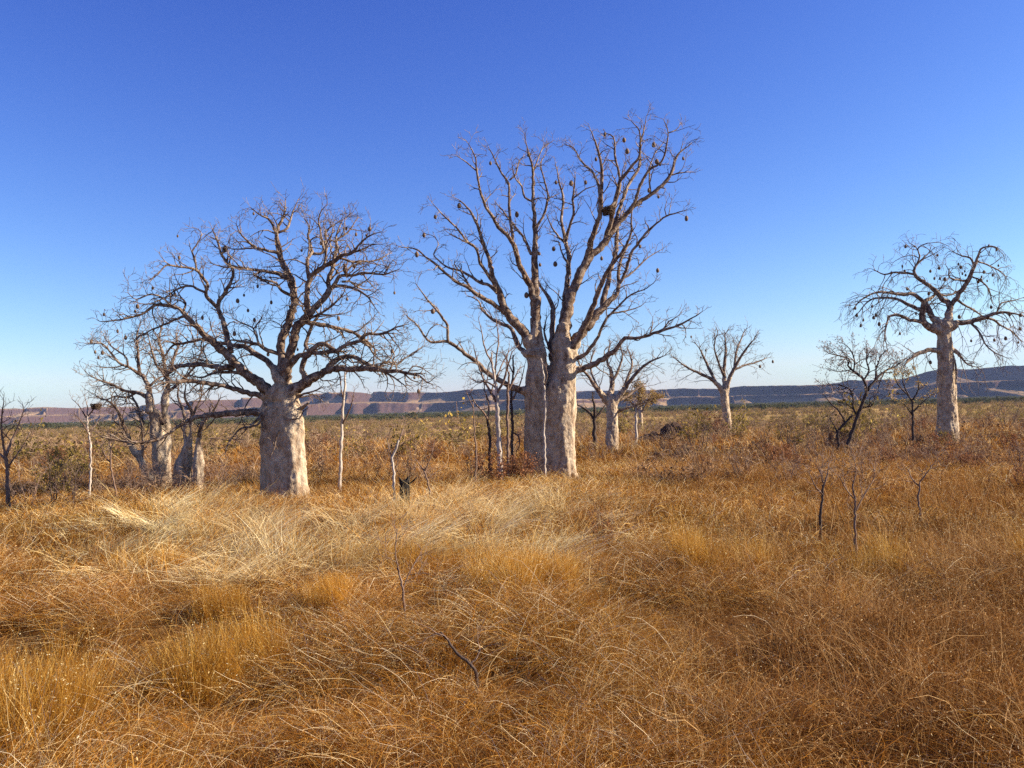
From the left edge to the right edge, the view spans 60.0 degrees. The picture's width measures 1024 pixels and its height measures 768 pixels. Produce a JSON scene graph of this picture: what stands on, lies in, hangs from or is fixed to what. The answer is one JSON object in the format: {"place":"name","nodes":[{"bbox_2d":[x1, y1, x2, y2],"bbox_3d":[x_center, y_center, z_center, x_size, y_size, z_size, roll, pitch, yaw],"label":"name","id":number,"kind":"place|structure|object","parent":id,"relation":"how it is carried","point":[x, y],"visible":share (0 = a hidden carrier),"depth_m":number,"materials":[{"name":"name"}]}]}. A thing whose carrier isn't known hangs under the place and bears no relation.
{"place":"outdoors","nodes":[
{"label":"outdoors","id":0,"kind":"place"},
{"bbox_2d":[0,365,1023,423],"bbox_3d":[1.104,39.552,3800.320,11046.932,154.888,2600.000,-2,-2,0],"label":"mesa hills","id":1,"kind":"structure","parent":0,"point":[998,383],"depth_m":3286.50,"materials":[{"name":"brown stone"}]},
{"bbox_2d":[0,402,1023,767],"bbox_3d":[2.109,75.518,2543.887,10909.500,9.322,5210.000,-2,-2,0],"label":"ground","id":2,"kind":"structure","parent":0,"point":[176,626],"depth_m":8.86,"materials":[{"name":"plant"}]},
{"bbox_2d":[0,389,50,507],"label":"bare tree","id":3,"kind":"object","parent":2,"relation":"on","point":[7,473],"visible":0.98,"depth_m":22.94,"materials":[{"name":"brown plant"}]},
{"bbox_2d":[0,456,53,505],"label":"bare shrub","id":4,"kind":"object","parent":2,"relation":"on","point":[36,488],"visible":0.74,"depth_m":23.94,"materials":[{"name":"brown plant"}]},
{"bbox_2d":[19,459,46,475],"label":"bare shrub","id":5,"kind":"object","parent":2,"relation":"on","point":[33,465],"visible":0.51,"depth_m":34.80,"materials":[{"name":"brown plant"}]},
{"bbox_2d":[18,449,72,506],"bbox_3d":[-11.430,2.466,21.876,1.290,1.728,1.163,-1,-2,-33],"label":"bare shrub","id":6,"kind":"object","parent":2,"relation":"on","point":[54,479],"visible":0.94,"depth_m":22.02,"materials":[{"name":"brown plant"}]},
{"bbox_2d":[38,449,68,466],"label":"red brown shrub","id":7,"kind":"object","parent":2,"relation":"on","point":[44,457],"visible":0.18,"depth_m":40.91,"materials":[{"name":"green plant"}]},
{"bbox_2d":[29,442,89,498],"bbox_3d":[-13.777,2.702,26.715,1.344,1.870,1.686,-3,-2,36],"label":"olive shrub","id":8,"kind":"object","parent":2,"relation":"on","point":[59,471],"visible":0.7,"depth_m":26.74,"materials":[{"name":"green plant"}]},
{"bbox_2d":[43,462,89,506],"bbox_3d":[-10.665,2.551,21.385,1.030,1.383,1.122,0,-2,-45],"label":"bare shrub","id":9,"kind":"object","parent":2,"relation":"on","point":[73,491],"visible":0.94,"depth_m":21.52,"materials":[{"name":"brown plant"}]},
{"bbox_2d":[49,445,88,484],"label":"olive shrub","id":10,"kind":"object","parent":2,"relation":"on","point":[68,451],"visible":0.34,"depth_m":29.95,"materials":[{"name":"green plant"}]},
{"bbox_2d":[68,384,108,497],"bbox_3d":[-11.988,1.760,24.912,1.244,3.513,1.040,-2,-2,0],"label":"sapling","id":11,"kind":"object","parent":2,"relation":"on","point":[90,463],"visible":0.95,"depth_m":24.95,"materials":[{"name":"white plant"}]},
{"bbox_2d":[89,402,101,409],"bbox_3d":[-11.738,0.624,25.014,0.324,0.233,0.357,-2,-2,0],"label":"bird nest","id":12,"kind":"object","parent":11,"relation":"on","point":[98,406],"visible":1,"depth_m":24.92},
{"bbox_2d":[77,462,105,488],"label":"bare shrub","id":13,"kind":"object","parent":2,"relation":"on","point":[88,476],"visible":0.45,"depth_m":28.02,"materials":[{"name":"brown plant"}]},
{"bbox_2d":[92,420,126,498],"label":"sapling","id":14,"kind":"object","parent":2,"relation":"on","point":[110,461],"visible":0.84,"depth_m":23.94,"materials":[{"name":"brown plant"}]},
{"bbox_2d":[99,475,126,493],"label":"bare shrub","id":15,"kind":"object","parent":2,"relation":"on","point":[111,485],"visible":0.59,"depth_m":25.62,"materials":[{"name":"brown plant"}]},
{"bbox_2d":[114,462,139,489],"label":"bare shrub","id":16,"kind":"object","parent":2,"relation":"on","point":[124,473],"visible":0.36,"depth_m":29.05,"materials":[{"name":"brown plant"}]},
{"bbox_2d":[108,459,149,493],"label":"bare shrub","id":17,"kind":"object","parent":2,"relation":"on","point":[127,477],"visible":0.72,"depth_m":25.85,"materials":[{"name":"brown plant"}]},
{"bbox_2d":[121,457,157,491],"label":"bare shrub","id":18,"kind":"object","parent":2,"relation":"on","point":[138,474],"visible":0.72,"depth_m":26.60,"materials":[{"name":"brown plant"}]},
{"bbox_2d":[71,313,208,488],"bbox_3d":[-12.034,0.627,29.297,4.378,6.237,2.915,-1,-2,-18],"label":"boab tree","id":19,"kind":"object","parent":2,"relation":"on","point":[152,412],"visible":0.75,"depth_m":28.91,"materials":[{"name":"grey plant"}]},
{"bbox_2d":[119,459,162,494],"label":"bare shrub","id":20,"kind":"object","parent":2,"relation":"on","point":[141,475],"visible":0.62,"depth_m":26.58,"materials":[{"name":"brown plant"}]},
{"bbox_2d":[138,455,176,492],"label":"bare shrub","id":21,"kind":"object","parent":2,"relation":"on","point":[157,473],"visible":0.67,"depth_m":26.68,"materials":[{"name":"brown plant"}]},
{"bbox_2d":[161,375,229,490],"bbox_3d":[-9.852,1.604,27.925,1.502,4.122,2.787,0,-2,-45],"label":"boab tree","id":22,"kind":"object","parent":2,"relation":"on","point":[186,461],"visible":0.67,"depth_m":27.75,"materials":[{"name":"grey plant"}]},
{"bbox_2d":[192,457,230,489],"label":"bare shrub","id":23,"kind":"object","parent":2,"relation":"on","point":[209,473],"visible":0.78,"depth_m":25.26,"materials":[{"name":"brown plant"}]},
{"bbox_2d":[215,457,249,490],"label":"bare shrub","id":24,"kind":"object","parent":2,"relation":"on","point":[226,473],"visible":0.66,"depth_m":26.84,"materials":[{"name":"brown plant"}]},
{"bbox_2d":[250,425,260,444],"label":"olive shrub","id":25,"kind":"object","parent":2,"relation":"on","point":[255,436],"visible":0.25,"depth_m":62.48,"materials":[{"name":"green plant"}]},
{"bbox_2d":[84,184,447,500],"bbox_3d":[-6.138,-1.135,23.020,9.110,8.754,4.192,-2,-2,0],"label":"boab tree","id":26,"kind":"object","parent":2,"relation":"on","point":[278,413],"visible":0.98,"depth_m":22.64,"materials":[{"name":"grey plant"}]},
{"bbox_2d":[314,433,330,446],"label":"red brown shrub","id":27,"kind":"object","parent":2,"relation":"on","point":[325,443],"visible":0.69,"depth_m":59.71,"materials":[{"name":"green plant"}]},
{"bbox_2d":[332,363,359,491],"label":"sapling","id":28,"kind":"object","parent":2,"relation":"on","point":[342,421],"visible":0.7,"depth_m":23.95,"materials":[{"name":"white plant"}]},
{"bbox_2d":[360,455,381,482],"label":"bare shrub","id":29,"kind":"object","parent":2,"relation":"on","point":[364,466],"visible":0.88,"depth_m":28.54,"materials":[{"name":"brown plant"}]},
{"bbox_2d":[369,450,400,480],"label":"bare shrub","id":30,"kind":"object","parent":2,"relation":"on","point":[380,466],"visible":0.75,"depth_m":28.02,"materials":[{"name":"brown plant"}]},
{"bbox_2d":[378,416,416,502],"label":"sapling","id":31,"kind":"object","parent":2,"relation":"on","point":[392,461],"visible":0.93,"depth_m":17.96,"materials":[{"name":"grey plant"}]},
{"bbox_2d":[389,443,415,476],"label":"bare shrub","id":32,"kind":"object","parent":2,"relation":"on","point":[409,451],"visible":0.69,"depth_m":30.15,"materials":[{"name":"brown plant"}]},
{"bbox_2d":[370,506,440,619],"bbox_3d":[-1.109,1.999,9.444,0.840,1.445,0.629,-1,-2,-21],"label":"bare shrub","id":33,"kind":"object","parent":2,"relation":"on","point":[401,580],"visible":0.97,"depth_m":9.44,"materials":[{"name":"brown plant"}]},
{"bbox_2d":[399,476,416,510],"bbox_3d":[-2.055,2.312,17.470,0.358,1.005,0.239,-1,-2,-17],"label":"tree stump","id":34,"kind":"object","parent":2,"relation":"on","point":[404,484],"visible":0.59,"depth_m":17.37,"materials":[{"name":"brown wood"}]},
{"bbox_2d":[401,438,449,506],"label":"sapling","id":35,"kind":"object","parent":2,"relation":"on","point":[424,470],"visible":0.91,"depth_m":17.93,"materials":[{"name":"brown plant"}]},
{"bbox_2d":[426,439,446,459],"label":"red brown shrub","id":36,"kind":"object","parent":2,"relation":"on","point":[436,450],"visible":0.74,"depth_m":41.69,"materials":[{"name":"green plant"}]},
{"bbox_2d":[402,605,499,705],"bbox_3d":[-0.463,2.254,7.062,0.824,0.991,0.270,-1,-2,-10],"label":"dead branch","id":37,"kind":"object","parent":2,"relation":"on","point":[460,656],"visible":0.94,"depth_m":7.13,"materials":[{"name":"wood"}]},
{"bbox_2d":[449,432,469,458],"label":"bare shrub","id":38,"kind":"object","parent":2,"relation":"on","point":[459,444],"visible":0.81,"depth_m":42.36,"materials":[{"name":"brown plant"}]},
{"bbox_2d":[463,382,477,480],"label":"sapling","id":39,"kind":"object","parent":2,"relation":"on","point":[474,437],"visible":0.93,"depth_m":24.44,"materials":[{"name":"grey plant"}]},
{"bbox_2d":[457,439,488,469],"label":"bare shrub","id":40,"kind":"object","parent":2,"relation":"on","point":[469,452],"visible":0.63,"depth_m":31.59,"materials":[{"name":"brown plant"}]},
{"bbox_2d":[463,369,493,478],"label":"sapling","id":41,"kind":"object","parent":2,"relation":"on","point":[487,421],"visible":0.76,"depth_m":27.92,"materials":[{"name":"brown plant"}]},
{"bbox_2d":[471,422,492,442],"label":"olive shrub","id":42,"kind":"object","parent":2,"relation":"on","point":[477,433],"visible":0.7,"depth_m":59.70,"materials":[{"name":"yellow plant"}]},
{"bbox_2d":[462,449,509,483],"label":"red brown shrub","id":43,"kind":"object","parent":2,"relation":"on","point":[492,460],"visible":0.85,"depth_m":25.26,"materials":[{"name":"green plant"}]},
{"bbox_2d":[459,304,526,482],"bbox_3d":[-0.483,0.346,25.999,2.234,5.588,1.766,-2,-2,0],"label":"young boab","id":44,"kind":"object","parent":2,"relation":"on","point":[496,398],"visible":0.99,"depth_m":25.96,"materials":[{"name":"grey plant"}]},
{"bbox_2d":[495,346,526,477],"bbox_3d":[0.029,1.011,28.474,0.960,4.621,1.485,-1,-2,-14],"label":"sapling","id":45,"kind":"object","parent":2,"relation":"on","point":[511,418],"visible":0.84,"depth_m":28.45,"materials":[{"name":"brown plant"}]},
{"bbox_2d":[499,340,523,478],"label":"sapling","id":46,"kind":"object","parent":2,"relation":"on","point":[508,388],"visible":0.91,"depth_m":25.96,"materials":[{"name":"grey plant"}]},
{"bbox_2d":[0,379,1023,498],"bbox_3d":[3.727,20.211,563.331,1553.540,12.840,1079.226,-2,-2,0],"label":"scrub","id":47,"kind":"object","parent":2,"relation":"on","point":[466,428],"visible":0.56,"depth_m":52.12,"materials":[{"name":"brown plant"}]},
{"bbox_2d":[0,395,1023,430],"bbox_3d":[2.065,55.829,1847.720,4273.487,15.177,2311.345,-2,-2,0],"label":"distant woodland","id":48,"kind":"object","parent":2,"relation":"on","point":[657,408],"visible":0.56,"depth_m":854.94,"materials":[{"name":"green plant"}]},
{"bbox_2d":[503,455,521,476],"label":"red brown shrub","id":49,"kind":"object","parent":2,"relation":"on","point":[517,467],"visible":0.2,"depth_m":26.68,"materials":[{"name":"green plant"}]},
{"bbox_2d":[502,449,539,481],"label":"red brown shrub","id":50,"kind":"object","parent":2,"relation":"on","point":[524,465],"visible":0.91,"depth_m":25.98,"materials":[{"name":"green plant"}]},
{"bbox_2d":[524,451,547,475],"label":"bare shrub","id":51,"kind":"object","parent":2,"relation":"on","point":[537,463],"visible":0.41,"depth_m":26.83,"materials":[{"name":"brown plant"}]},
{"bbox_2d":[537,356,549,473],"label":"sapling","id":52,"kind":"object","parent":2,"relation":"on","point":[544,420],"visible":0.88,"depth_m":27.14,"materials":[{"name":"grey plant"}]},
{"bbox_2d":[391,102,709,478],"bbox_3d":[1.431,-3.260,28.831,10.247,13.199,5.976,-2,-2,0],"label":"boab tree","id":53,"kind":"object","parent":2,"relation":"on","point":[563,347],"visible":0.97,"depth_m":28.33,"materials":[{"name":"grey plant"}]},
{"bbox_2d":[602,205,615,216],"bbox_3d":[3.097,-5.580,28.575,0.538,0.338,0.530,0,-2,-42],"label":"bird nest","id":54,"kind":"object","parent":53,"relation":"on","point":[609,210],"visible":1,"depth_m":28.41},
{"bbox_2d":[577,391,605,448],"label":"tree","id":55,"kind":"object","parent":2,"relation":"on","point":[594,416],"visible":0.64,"depth_m":46.90,"materials":[{"name":"grey plant"}]},
{"bbox_2d":[582,433,609,460],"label":"bare shrub","id":56,"kind":"object","parent":2,"relation":"on","point":[595,450],"visible":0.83,"depth_m":36.40,"materials":[{"name":"brown plant"}]},
{"bbox_2d":[581,519,615,540],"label":"red brown shrub","id":57,"kind":"object","parent":2,"relation":"on","point":[611,531],"visible":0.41,"depth_m":14.35,"materials":[{"name":"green plant"}]},
{"bbox_2d":[584,506,616,537],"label":"bare shrub","id":58,"kind":"object","parent":2,"relation":"on","point":[610,518],"visible":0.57,"depth_m":14.94,"materials":[{"name":"brown plant"}]},
{"bbox_2d":[577,332,675,449],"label":"boab tree","id":59,"kind":"object","parent":2,"relation":"on","point":[610,400],"visible":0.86,"depth_m":44.78,"materials":[{"name":"grey plant"}]},
{"bbox_2d":[618,380,665,444],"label":"tree","id":60,"kind":"object","parent":2,"relation":"on","point":[639,397],"visible":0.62,"depth_m":49.88,"materials":[{"name":"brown plant"}]},
{"bbox_2d":[632,393,652,431],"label":"boab tree","id":61,"kind":"object","parent":2,"relation":"on","point":[640,411],"visible":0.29,"depth_m":109.71,"materials":[{"name":"white plant"}]},
{"bbox_2d":[654,415,674,439],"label":"bare shrub","id":62,"kind":"object","parent":2,"relation":"on","point":[670,425],"visible":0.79,"depth_m":52.04,"materials":[{"name":"brown plant"}]},
{"bbox_2d":[660,424,674,437],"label":"rock","id":63,"kind":"object","parent":2,"relation":"on","point":[663,429],"visible":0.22,"depth_m":54.71,"materials":[{"name":"brown stone"}]},
{"bbox_2d":[685,414,711,435],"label":"olive shrub","id":64,"kind":"object","parent":2,"relation":"on","point":[702,417],"visible":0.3,"depth_m":55.89,"materials":[{"name":"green plant"}]},
{"bbox_2d":[681,418,716,450],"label":"bare shrub","id":65,"kind":"object","parent":2,"relation":"on","point":[699,431],"visible":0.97,"depth_m":38.89,"materials":[{"name":"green plant"}]},
{"bbox_2d":[696,411,723,433],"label":"red brown shrub","id":66,"kind":"object","parent":2,"relation":"on","point":[718,419],"visible":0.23,"depth_m":62.16,"materials":[{"name":"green plant"}]},
{"bbox_2d":[710,420,727,435],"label":"red brown shrub","id":67,"kind":"object","parent":2,"relation":"on","point":[717,427],"visible":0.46,"depth_m":58.86,"materials":[{"name":"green plant"}]},
{"bbox_2d":[668,317,773,435],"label":"boab tree","id":68,"kind":"object","parent":2,"relation":"on","point":[723,388],"visible":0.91,"depth_m":61.80,"materials":[{"name":"grey plant"}]},
{"bbox_2d":[753,441,789,464],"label":"red brown shrub","id":69,"kind":"object","parent":2,"relation":"on","point":[771,451],"visible":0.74,"depth_m":30.00,"materials":[{"name":"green plant"}]},
{"bbox_2d":[770,443,795,464],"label":"red brown shrub","id":70,"kind":"object","parent":2,"relation":"on","point":[789,448],"visible":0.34,"depth_m":30.76,"materials":[{"name":"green plant"}]},
{"bbox_2d":[770,456,800,482],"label":"bare shrub","id":71,"kind":"object","parent":2,"relation":"on","point":[775,465],"visible":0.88,"depth_m":24.02,"materials":[{"name":"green plant"}]},
{"bbox_2d":[771,408,806,445],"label":"bare shrub","id":72,"kind":"object","parent":2,"relation":"on","point":[784,425],"visible":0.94,"depth_m":41.78,"materials":[{"name":"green plant"}]},
{"bbox_2d":[776,418,808,444],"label":"bare shrub","id":73,"kind":"object","parent":2,"relation":"on","point":[791,430],"visible":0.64,"depth_m":46.02,"materials":[{"name":"brown plant"}]},
{"bbox_2d":[782,432,814,457],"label":"bare shrub","id":74,"kind":"object","parent":2,"relation":"on","point":[806,442],"visible":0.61,"depth_m":32.90,"materials":[{"name":"brown plant"}]},
{"bbox_2d":[793,455,815,467],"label":"red brown shrub","id":75,"kind":"object","parent":2,"relation":"on","point":[810,458],"visible":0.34,"depth_m":27.99,"materials":[{"name":"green plant"}]},
{"bbox_2d":[802,414,818,430],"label":"olive shrub","id":76,"kind":"object","parent":2,"relation":"on","point":[803,419],"visible":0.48,"depth_m":61.08,"materials":[{"name":"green plant"}]},
{"bbox_2d":[792,444,857,548],"bbox_3d":[4.726,1.837,13.499,1.055,1.862,0.687,-1,-2,-31],"label":"bare shrub","id":77,"kind":"object","parent":2,"relation":"on","point":[821,472],"visible":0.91,"depth_m":13.45,"materials":[{"name":"plant"}]},
{"bbox_2d":[809,408,847,450],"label":"bare shrub","id":78,"kind":"object","parent":2,"relation":"on","point":[823,427],"visible":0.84,"depth_m":37.70,"materials":[{"name":"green plant"}]},
{"bbox_2d":[819,430,847,448],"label":"red brown shrub","id":79,"kind":"object","parent":2,"relation":"on","point":[831,435],"visible":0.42,"depth_m":39.96,"materials":[{"name":"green plant"}]},
{"bbox_2d":[816,391,859,451],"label":"bare tree","id":80,"kind":"object","parent":2,"relation":"on","point":[841,427],"visible":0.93,"depth_m":35.42,"materials":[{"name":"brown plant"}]},
{"bbox_2d":[815,437,891,562],"bbox_3d":[4.610,1.731,12.041,1.152,2.014,0.628,-1,-2,-34],"label":"bare shrub","id":81,"kind":"object","parent":2,"relation":"on","point":[855,509],"visible":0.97,"depth_m":11.96,"materials":[{"name":"brown plant"}]},
{"bbox_2d":[844,403,867,428],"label":"olive shrub","id":82,"kind":"object","parent":2,"relation":"on","point":[854,414],"visible":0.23,"depth_m":61.84,"materials":[{"name":"green plant"}]},
{"bbox_2d":[812,331,913,451],"bbox_3d":[14.419,0.482,35.954,4.535,5.230,2.840,-2,-2,0],"label":"tree","id":83,"kind":"object","parent":2,"relation":"on","point":[866,393],"visible":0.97,"depth_m":35.93,"materials":[{"name":"brown plant"}]},
{"bbox_2d":[853,444,888,479],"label":"bare shrub","id":84,"kind":"object","parent":2,"relation":"on","point":[861,457],"visible":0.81,"depth_m":24.11,"materials":[{"name":"brown plant"}]},
{"bbox_2d":[861,424,885,445],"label":"bare shrub","id":85,"kind":"object","parent":2,"relation":"on","point":[874,434],"visible":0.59,"depth_m":38.93,"materials":[{"name":"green plant"}]},
{"bbox_2d":[866,445,900,465],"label":"red brown shrub","id":86,"kind":"object","parent":2,"relation":"on","point":[890,455],"visible":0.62,"depth_m":28.99,"materials":[{"name":"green plant"}]},
{"bbox_2d":[883,363,938,444],"bbox_3d":[15.758,1.107,34.949,2.243,3.972,1.396,-2,-2,0],"label":"tree","id":87,"kind":"object","parent":2,"relation":"on","point":[912,410],"visible":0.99,"depth_m":34.96,"materials":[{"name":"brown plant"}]},
{"bbox_2d":[902,412,926,433],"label":"bare shrub","id":88,"kind":"object","parent":2,"relation":"on","point":[915,422],"visible":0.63,"depth_m":49.57,"materials":[{"name":"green plant"}]},
{"bbox_2d":[908,444,929,459],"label":"red brown shrub","id":89,"kind":"object","parent":2,"relation":"on","point":[917,450],"visible":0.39,"depth_m":31.86,"materials":[{"name":"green plant"}]},
{"bbox_2d":[890,448,948,517],"bbox_3d":[7.341,1.959,15.971,0.837,1.621,0.725,-1,-2,-18],"label":"bare shrub","id":90,"kind":"object","parent":2,"relation":"on","point":[918,500],"visible":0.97,"depth_m":15.94,"materials":[{"name":"brown plant"}]},
{"bbox_2d":[908,416,935,429],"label":"red brown shrub","id":91,"kind":"object","parent":2,"relation":"on","point":[922,422],"visible":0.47,"depth_m":56.29,"materials":[{"name":"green plant"}]},
{"bbox_2d":[836,231,1023,447],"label":"boab tree","id":92,"kind":"object","parent":2,"relation":"on","point":[944,350],"visible":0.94,"depth_m":39.82,"materials":[{"name":"grey plant"}]},
{"bbox_2d":[913,431,959,459],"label":"red brown shrub","id":93,"kind":"object","parent":2,"relation":"on","point":[948,442],"visible":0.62,"depth_m":33.15,"materials":[{"name":"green plant"}]},
{"bbox_2d":[937,430,955,445],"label":"olive shrub","id":94,"kind":"object","parent":2,"relation":"on","point":[945,432],"visible":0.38,"depth_m":38.52,"materials":[{"name":"brown plant"}]},
{"bbox_2d":[932,447,961,467],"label":"bare shrub","id":95,"kind":"object","parent":2,"relation":"on","point":[943,450],"visible":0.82,"depth_m":26.84,"materials":[{"name":"brown plant"}]},
{"bbox_2d":[941,453,972,469],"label":"red brown shrub","id":96,"kind":"object","parent":2,"relation":"on","point":[950,456],"visible":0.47,"depth_m":27.06,"materials":[{"name":"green plant"}]},
{"bbox_2d":[959,451,986,470],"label":"red brown shrub","id":97,"kind":"object","parent":2,"relation":"on","point":[966,459],"visible":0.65,"depth_m":26.62,"materials":[{"name":"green plant"}]},
{"bbox_2d":[994,397,1021,427],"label":"bare shrub","id":98,"kind":"object","parent":2,"relation":"on","point":[1006,413],"visible":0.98,"depth_m":60.07,"materials":[{"name":"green plant"}]},
{"bbox_2d":[995,432,1023,451],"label":"red brown shrub","id":99,"kind":"object","parent":2,"relation":"on","point":[1005,444],"visible":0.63,"depth_m":34.39,"materials":[{"name":"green plant"}]},
{"bbox_2d":[1003,441,1023,475],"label":"bare shrub","id":100,"kind":"object","parent":2,"relation":"on","point":[1009,452],"visible":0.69,"depth_m":24.61,"materials":[{"name":"brown plant"}]},
{"bbox_2d":[1006,465,1023,495],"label":"red brown shrub","id":101,"kind":"object","parent":2,"relation":"on","point":[1020,470],"visible":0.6,"depth_m":21.11,"materials":[{"name":"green plant"}]},
{"bbox_2d":[0,0,1023,408],"label":"sky","id":102,"kind":"structure","parent":0,"point":[832,131],"materials":[{"name":"blue"}]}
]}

